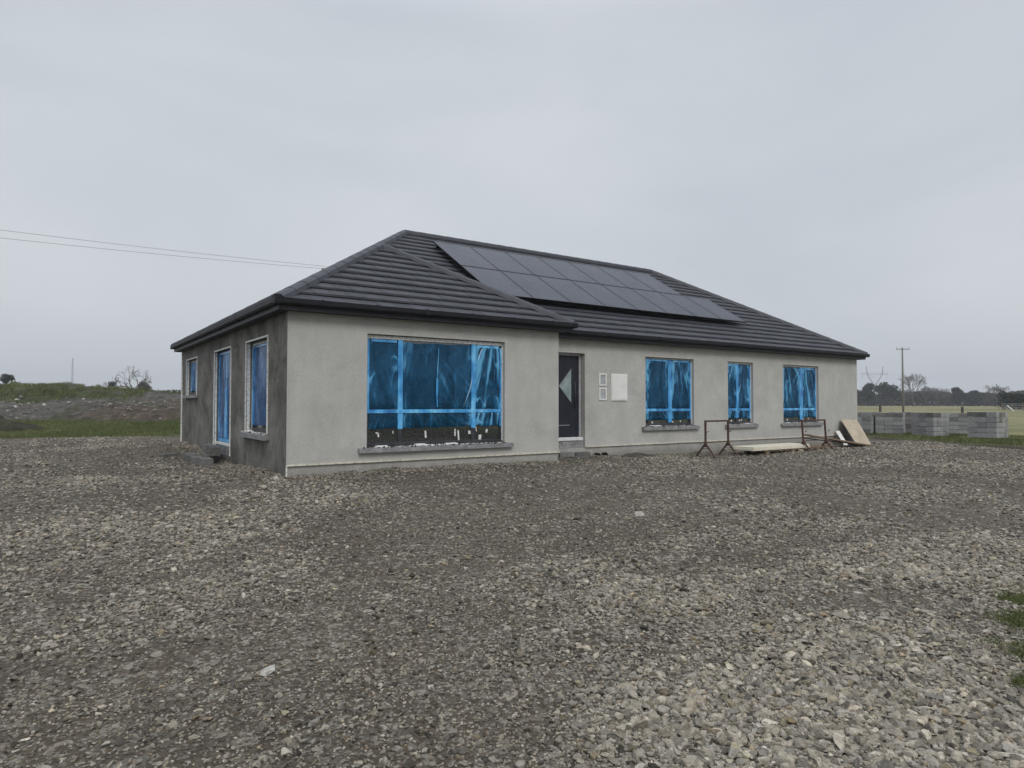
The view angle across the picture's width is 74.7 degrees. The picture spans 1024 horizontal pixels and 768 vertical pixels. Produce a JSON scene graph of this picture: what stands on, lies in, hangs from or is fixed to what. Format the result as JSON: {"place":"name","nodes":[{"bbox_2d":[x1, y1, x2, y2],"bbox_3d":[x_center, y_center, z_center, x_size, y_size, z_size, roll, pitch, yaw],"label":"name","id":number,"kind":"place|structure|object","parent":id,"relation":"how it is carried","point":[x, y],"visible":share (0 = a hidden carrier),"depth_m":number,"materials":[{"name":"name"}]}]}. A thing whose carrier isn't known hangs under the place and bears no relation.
{"place":"outdoors","nodes":[
{"label":"outdoors","id":0,"kind":"place"},
{"bbox_2d":[0,419,180,438],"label":"grass strip","id":1,"kind":"object","parent":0,"point":[118,428],"depth_m":30.90,"materials":[{"name":"green plant"}]},
{"bbox_2d":[0,436,1023,767],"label":"gravel yard","id":2,"kind":"structure","parent":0,"point":[356,628],"depth_m":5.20,"materials":[{"name":"grey gravel"}]},
{"bbox_2d":[158,453,180,456],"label":"concrete block","id":3,"kind":"object","parent":2,"relation":"on","point":[169,454],"depth_m":16.05,"materials":[{"name":"grey concrete"}]},
{"bbox_2d":[184,454,198,462],"bbox_3d":[-7.405,1.739,15.508,0.220,0.194,0.445,1,-2,-40],"label":"concrete block","id":4,"kind":"object","parent":2,"relation":"on","point":[186,458],"depth_m":15.41,"materials":[{"name":"grey concrete"}]},
{"bbox_2d":[190,456,202,464],"bbox_3d":[-7.083,1.732,15.074,0.220,0.194,0.445,1,-2,-32],"label":"concrete block","id":5,"kind":"object","parent":2,"relation":"on","point":[194,460],"depth_m":14.89,"materials":[{"name":"grey concrete"}]},
{"bbox_2d":[199,457,212,466],"bbox_3d":[-6.695,1.721,14.686,0.220,0.194,0.445,1,-2,-35],"label":"concrete block","id":6,"kind":"object","parent":2,"relation":"on","point":[206,462],"depth_m":14.52,"materials":[{"name":"grey concrete"}]},
{"bbox_2d":[206,454,219,463],"bbox_3d":[-6.866,1.721,15.394,0.220,0.194,0.445,1,-2,-34],"label":"concrete block","id":7,"kind":"object","parent":2,"relation":"on","point":[216,459],"depth_m":15.23,"materials":[{"name":"grey concrete"}]},
{"bbox_2d":[206,445,219,453],"bbox_3d":[-6.949,1.527,15.609,0.220,0.194,0.445,1,-2,-36],"label":"concrete block","id":8,"kind":"object","parent":7,"relation":"on","point":[207,449],"depth_m":15.63,"materials":[{"name":"grey concrete"}]},
{"bbox_2d":[209,446,219,455],"bbox_3d":[-6.712,1.514,15.141,0.220,0.194,0.445,1,-2,-28],"label":"concrete block","id":9,"kind":"object","parent":7,"relation":"on","point":[214,450],"depth_m":14.96,"materials":[{"name":"grey concrete"}]},
{"bbox_2d":[259,664,274,675],"bbox_3d":[-1.352,1.579,3.693,0.091,0.049,0.100,1,-2,-34],"label":"loose rock","id":10,"kind":"object","parent":2,"relation":"on","point":[268,670],"visible":0.97,"depth_m":3.67,"materials":[{"name":"stone"}]},
{"bbox_2d":[559,452,574,457],"bbox_3d":[1.259,1.686,15.965,0.445,0.105,0.220,1,-2,-33],"label":"concrete block","id":11,"kind":"object","parent":2,"relation":"on","point":[566,454],"depth_m":15.87,"materials":[{"name":"grey concrete"}]},
{"bbox_2d":[568,456,587,458],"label":"concrete block","id":12,"kind":"object","parent":2,"relation":"on","point":[575,457],"depth_m":15.93,"materials":[{"name":"grey concrete"}]},
{"bbox_2d":[573,452,589,456],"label":"concrete block","id":13,"kind":"object","parent":2,"relation":"on","point":[582,454],"depth_m":16.18,"materials":[{"name":"grey concrete"}]},
{"bbox_2d":[634,511,643,515],"bbox_3d":[1.597,1.648,8.420,0.132,0.099,0.061,0,-2,5],"label":"loose rock","id":14,"kind":"object","parent":2,"relation":"on","point":[639,513],"visible":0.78,"depth_m":8.42,"materials":[{"name":"stone"}]},
{"bbox_2d":[621,452,658,457],"bbox_3d":[3.196,1.846,17.327,1.900,0.174,0.700,1,-2,-34],"label":"mortar heap","id":15,"kind":"object","parent":2,"relation":"on","point":[635,454],"visible":0.48,"depth_m":17.16,"materials":[{"name":"grey concrete"}]},
{"bbox_2d":[696,420,737,457],"bbox_3d":[5.488,1.460,17.967,1.003,0.983,0.686,1,-2,-34],"label":"trestle","id":16,"kind":"object","parent":2,"relation":"on","point":[705,437],"visible":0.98,"depth_m":17.89,"materials":[{"name":"metal"}]},
{"bbox_2d":[744,447,821,454],"bbox_3d":[7.875,1.920,19.410,2.890,0.142,0.720,1,-2,-36],"label":"pallet","id":17,"kind":"object","parent":2,"relation":"on","point":[766,452],"visible":0.44,"depth_m":18.85,"materials":[{"name":"brown wood"}]},
{"bbox_2d":[734,446,809,450],"bbox_3d":[7.383,1.808,19.037,2.750,0.050,0.660,1,-2,-36],"label":"insulation sheet","id":18,"kind":"object","parent":17,"relation":"on","point":[764,449],"visible":0.54,"depth_m":18.45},
{"bbox_2d":[733,443,808,448],"bbox_3d":[7.410,1.758,19.114,2.750,0.050,0.660,1,-2,-36],"label":"insulation sheet","id":19,"kind":"object","parent":18,"relation":"on","point":[762,446],"visible":0.92,"depth_m":18.80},
{"bbox_2d":[809,445,831,446],"bbox_3d":[9.164,1.863,20.198,1.500,0.045,0.200,3,-3,-37],"label":"plank","id":20,"kind":"object","parent":17,"relation":"on","point":[819,446],"visible":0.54,"depth_m":20.08,"materials":[{"name":"brown wood"}]},
{"bbox_2d":[801,419,834,450],"bbox_3d":[8.928,1.552,19.775,1.244,1.013,0.686,1,-2,-33],"label":"trestle","id":21,"kind":"object","parent":2,"relation":"on","point":[824,442],"visible":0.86,"depth_m":19.79,"materials":[{"name":"metal"}]},
{"bbox_2d":[804,438,850,443],"bbox_3d":[10.459,1.866,21.770,2.417,0.038,0.200,7,-4,-17],"label":"plank","id":22,"kind":"object","parent":2,"relation":"on","point":[824,440],"visible":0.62,"depth_m":21.58,"materials":[{"name":"brown wood"}]},
{"bbox_2d":[804,434,870,445],"bbox_3d":[10.457,1.805,21.557,2.466,0.045,0.300,10,-5,-19],"label":"plank","id":23,"kind":"object","parent":22,"relation":"on","point":[833,439],"visible":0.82,"depth_m":21.43,"materials":[{"name":"brown wood"}]},
{"bbox_2d":[836,431,847,445],"bbox_3d":[11.039,1.814,22.462,0.130,0.025,0.841,0,31,5],"label":"white board","id":24,"kind":"object","parent":2,"relation":"on","point":[839,434],"visible":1,"depth_m":22.49,"materials":[{"name":"plastic"}]},
{"bbox_2d":[841,419,870,446],"bbox_3d":[11.600,1.645,22.779,0.765,0.868,1.848,-1,-2,42],"label":"plywood sheet","id":25,"kind":"object","parent":2,"relation":"on","point":[855,430],"visible":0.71,"depth_m":22.82,"materials":[{"name":"beige wood"}]},
{"bbox_2d":[960,578,1023,689],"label":"grass tufts","id":26,"kind":"object","parent":2,"relation":"on","point":[1019,600],"visible":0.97,"depth_m":4.62,"materials":[{"name":"green plant"}]},
{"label":"concrete block","id":27,"kind":"object","parent":2,"relation":"on","visible":0},
{"bbox_2d":[201,444,213,452],"bbox_3d":[-7.285,1.540,16.081,0.220,0.194,0.445,1,-2,-34],"label":"concrete block","id":28,"kind":"object","parent":27,"relation":"on","point":[203,448],"depth_m":16.00,"materials":[{"name":"grey concrete"}]},
{"bbox_2d":[0,0,1023,403],"label":"sky","id":29,"kind":"structure","parent":0,"point":[849,172],"materials":[{"name":"grey"}]},
{"bbox_2d":[10,404,1023,449],"bbox_3d":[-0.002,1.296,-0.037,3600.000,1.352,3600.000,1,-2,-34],"label":"field","id":30,"kind":"structure","parent":0,"point":[1015,422],"depth_m":93.68,"materials":[{"name":"green plant"}]},
{"bbox_2d":[0,373,17,383],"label":"round bush","id":31,"kind":"object","parent":30,"relation":"on","point":[7,379],"visible":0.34,"depth_m":103.58,"materials":[{"name":"green plant"}]},
{"bbox_2d":[0,416,45,432],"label":"soil heap","id":32,"kind":"object","parent":30,"relation":"on","point":[6,425],"visible":0.62,"depth_m":30.56,"materials":[{"name":"grey soil"}]},
{"bbox_2d":[0,384,180,422],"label":"rubble bank","id":33,"kind":"structure","parent":30,"relation":"on","point":[62,412],"depth_m":37.70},
{"bbox_2d":[0,381,180,402],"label":"bank weeds","id":34,"kind":"object","parent":33,"relation":"on","point":[45,385],"visible":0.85,"depth_m":42.66,"materials":[{"name":"green plant"}]},
{"bbox_2d":[0,392,180,420],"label":"rubble stones","id":35,"kind":"object","parent":33,"relation":"on","point":[68,402],"visible":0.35,"depth_m":37.85,"materials":[{"name":"grey stone"}]},
{"bbox_2d":[103,380,117,386],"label":"ivy tree","id":36,"kind":"object","parent":30,"relation":"on","point":[113,384],"visible":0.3,"depth_m":137.89,"materials":[{"name":"green plant"}]},
{"bbox_2d":[107,366,151,388],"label":"bare tree","id":37,"kind":"object","parent":30,"relation":"on","point":[129,379],"visible":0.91,"depth_m":141.04,"materials":[{"name":"brown plant"}]},
{"bbox_2d":[135,381,151,388],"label":"evergreen shrub","id":38,"kind":"object","parent":30,"relation":"on","point":[143,384],"visible":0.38,"depth_m":139.56,"materials":[{"name":"green plant"}]},
{"bbox_2d":[170,230,869,477],"bbox_3d":[1.335,-0.897,21.787,20.817,6.999,11.765,1,-2,-34],"label":"bungalow","id":39,"kind":"object","parent":30,"relation":"on","point":[428,349],"visible":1,"depth_m":14.83,"materials":[{"name":"tile"}]},
{"bbox_2d":[182,360,197,397],"bbox_3d":[-9.154,-0.145,19.298,0.280,1.102,1.980,1,-2,-34],"label":"window","id":40,"kind":"structure","parent":39,"relation":"in","point":[193,363],"depth_m":19.66,"materials":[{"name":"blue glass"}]},
{"bbox_2d":[215,350,229,454],"bbox_3d":[-6.688,0.423,15.891,0.270,2.435,1.792,1,-2,-34],"label":"door","id":41,"kind":"structure","parent":39,"relation":"in","point":[224,357],"depth_m":16.04,"materials":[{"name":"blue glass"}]},
{"bbox_2d":[240,340,268,440],"bbox_3d":[-4.980,0.107,13.209,0.280,1.922,1.930,1,-2,-34],"label":"window","id":42,"kind":"structure","parent":39,"relation":"in","point":[259,350],"depth_m":13.46,"materials":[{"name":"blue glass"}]},
{"bbox_2d":[358,335,513,452],"bbox_3d":[-1.419,0.196,13.153,3.370,2.172,0.250,1,-2,-34],"label":"window","id":43,"kind":"structure","parent":39,"relation":"in","point":[424,394],"depth_m":13.15,"materials":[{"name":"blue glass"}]},
{"bbox_2d":[559,353,582,447],"bbox_3d":[1.264,0.404,16.368,1.131,2.326,0.180,1,-2,-34],"label":"door","id":44,"kind":"structure","parent":39,"relation":"in","point":[569,363],"depth_m":16.50,"materials":[{"name":"black plastic"}]},
{"bbox_2d":[642,357,699,430],"bbox_3d":[4.307,0.273,18.363,2.210,1.947,0.243,1,-2,-34],"label":"window","id":45,"kind":"structure","parent":39,"relation":"in","point":[668,381],"depth_m":18.41,"materials":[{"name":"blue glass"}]},
{"bbox_2d":[725,362,758,427],"bbox_3d":[6.820,0.327,20.082,1.500,1.947,0.254,1,-2,-34],"label":"window","id":46,"kind":"structure","parent":39,"relation":"in","point":[739,374],"depth_m":20.14,"materials":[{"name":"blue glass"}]},
{"bbox_2d":[781,365,823,425],"bbox_3d":[9.390,0.382,21.851,2.280,1.947,0.244,1,-2,-34],"label":"window","id":47,"kind":"structure","parent":39,"relation":"in","point":[799,382],"depth_m":21.90,"materials":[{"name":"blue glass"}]},
{"bbox_2d":[857,390,862,402],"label":"evergreen tree","id":48,"kind":"object","parent":30,"relation":"on","point":[859,396],"visible":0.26,"depth_m":248.99,"materials":[{"name":"green plant"}]},
{"bbox_2d":[857,412,875,434],"bbox_3d":[16.529,1.877,31.858,1.129,1.058,0.894,-1,-2,42],"label":"block pack","id":49,"kind":"object","parent":30,"relation":"on","point":[866,420],"visible":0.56,"depth_m":31.34,"materials":[{"name":"concrete"}]},
{"bbox_2d":[860,382,876,405],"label":"evergreen tree","id":50,"kind":"object","parent":30,"relation":"on","point":[867,393],"visible":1,"depth_m":238.82,"materials":[{"name":"green plant"}]},
{"bbox_2d":[861,366,887,393],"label":"pylon","id":51,"kind":"object","parent":30,"relation":"on","point":[878,374],"visible":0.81,"depth_m":430.29,"materials":[{"name":"silver metal"}]},
{"bbox_2d":[874,382,901,405],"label":"evergreen tree","id":52,"kind":"object","parent":30,"relation":"on","point":[885,390],"visible":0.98,"depth_m":242.52,"materials":[{"name":"green plant"}]},
{"bbox_2d":[875,412,905,434],"bbox_3d":[17.735,1.865,31.448,1.129,1.058,0.894,-1,-2,38],"label":"block pack","id":53,"kind":"object","parent":30,"relation":"on","point":[887,422],"visible":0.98,"depth_m":31.11,"materials":[{"name":"concrete"}]},
{"bbox_2d":[890,412,914,431],"bbox_3d":[18.934,1.891,32.628,1.129,1.068,0.893,-1,-2,32],"label":"block pack","id":54,"kind":"object","parent":30,"relation":"on","point":[908,421],"visible":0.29,"depth_m":32.12,"materials":[{"name":"concrete"}]},
{"bbox_2d":[896,347,909,411],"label":"utility pole","id":55,"kind":"object","parent":30,"relation":"on","point":[902,349],"visible":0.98,"depth_m":96.96,"materials":[{"name":"brown wood"}]},
{"bbox_2d":[894,387,912,405],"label":"bare tree","id":56,"kind":"object","parent":30,"relation":"on","point":[904,395],"visible":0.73,"depth_m":239.72,"materials":[{"name":"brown plant"}]},
{"bbox_2d":[899,373,925,405],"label":"bare tree","id":57,"kind":"object","parent":30,"relation":"on","point":[912,378],"visible":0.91,"depth_m":235.76,"materials":[{"name":"brown plant"}]},
{"bbox_2d":[918,386,935,405],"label":"bare tree","id":58,"kind":"object","parent":30,"relation":"on","point":[925,390],"visible":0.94,"depth_m":239.31,"materials":[{"name":"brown plant"}]},
{"bbox_2d":[911,412,948,436],"bbox_3d":[18.328,1.794,29.417,0.894,1.098,1.129,1,-2,-17],"label":"block pack","id":59,"kind":"object","parent":30,"relation":"on","point":[932,424],"visible":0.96,"depth_m":29.00,"materials":[{"name":"concrete"}]},
{"bbox_2d":[930,387,949,405],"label":"bare tree","id":60,"kind":"object","parent":30,"relation":"on","point":[938,391],"visible":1,"depth_m":235.32,"materials":[{"name":"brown plant"}]},
{"bbox_2d":[857,390,1023,405],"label":"hedgerow","id":61,"kind":"object","parent":30,"relation":"on","point":[919,399],"visible":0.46,"depth_m":247.90,"materials":[{"name":"green plant"}]},
{"bbox_2d":[944,413,966,433],"bbox_3d":[20.445,1.855,31.036,1.129,1.038,0.894,-1,-2,34],"label":"block pack","id":62,"kind":"object","parent":30,"relation":"on","point":[957,423],"visible":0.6,"depth_m":30.61,"materials":[{"name":"concrete"}]},
{"bbox_2d":[950,387,965,405],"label":"evergreen tree","id":63,"kind":"object","parent":30,"relation":"on","point":[959,396],"visible":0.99,"depth_m":237.31,"materials":[{"name":"green plant"}]},
{"bbox_2d":[966,390,984,405],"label":"evergreen tree","id":64,"kind":"object","parent":30,"relation":"on","point":[974,397],"visible":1,"depth_m":239.35,"materials":[{"name":"green plant"}]},
{"bbox_2d":[967,412,1008,438],"bbox_3d":[19.532,1.714,27.557,0.893,1.148,1.129,1,-2,-28],"label":"block pack","id":65,"kind":"object","parent":30,"relation":"on","point":[987,424],"visible":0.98,"depth_m":27.23,"materials":[{"name":"concrete"}]},
{"bbox_2d":[984,385,1006,406],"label":"bare tree","id":66,"kind":"object","parent":30,"relation":"on","point":[991,388],"visible":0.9,"depth_m":204.87,"materials":[{"name":"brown plant"}]},
{"bbox_2d":[995,384,1009,405],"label":"ivy tree","id":67,"kind":"object","parent":30,"relation":"on","point":[1001,391],"visible":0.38,"depth_m":202.86,"materials":[{"name":"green plant"}]},
{"bbox_2d":[994,392,1023,408],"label":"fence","id":68,"kind":"object","parent":30,"relation":"on","point":[1011,398],"visible":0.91,"depth_m":119.55,"materials":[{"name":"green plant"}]},
{"bbox_2d":[1002,403,1023,409],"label":"rail fence","id":69,"kind":"object","parent":30,"relation":"on","point":[1012,405],"visible":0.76,"depth_m":116.53,"materials":[{"name":"grey wood"}]},
{"bbox_3d":[-31.438,-2.444,27.787,0.325,10.130,2.620,1,-2,-31],"label":"utility pole","id":70,"kind":"object","parent":30,"relation":"on","visible":0},
{"bbox_2d":[3,230,318,265],"bbox_3d":[-20.950,-7.214,33.372,23.605,0.231,0.014,1,-2,-34],"label":"power line","id":71,"kind":"object","parent":70,"relation":"attached to","point":[156,248],"visible":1,"depth_m":34.95,"materials":[{"name":"grey metal"}]},
{"bbox_2d":[4,238,320,268],"bbox_3d":[-21.805,-7.175,34.771,23.605,0.231,0.014,1,-2,-29],"label":"power line","id":72,"kind":"object","parent":70,"relation":"attached to","point":[152,253],"visible":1,"depth_m":36.09,"materials":[{"name":"grey metal"}]},
{"bbox_2d":[866,430,1023,445],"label":"grass margin","id":73,"kind":"object","parent":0,"point":[1015,440],"depth_m":26.60,"materials":[{"name":"green plant"}]}
]}

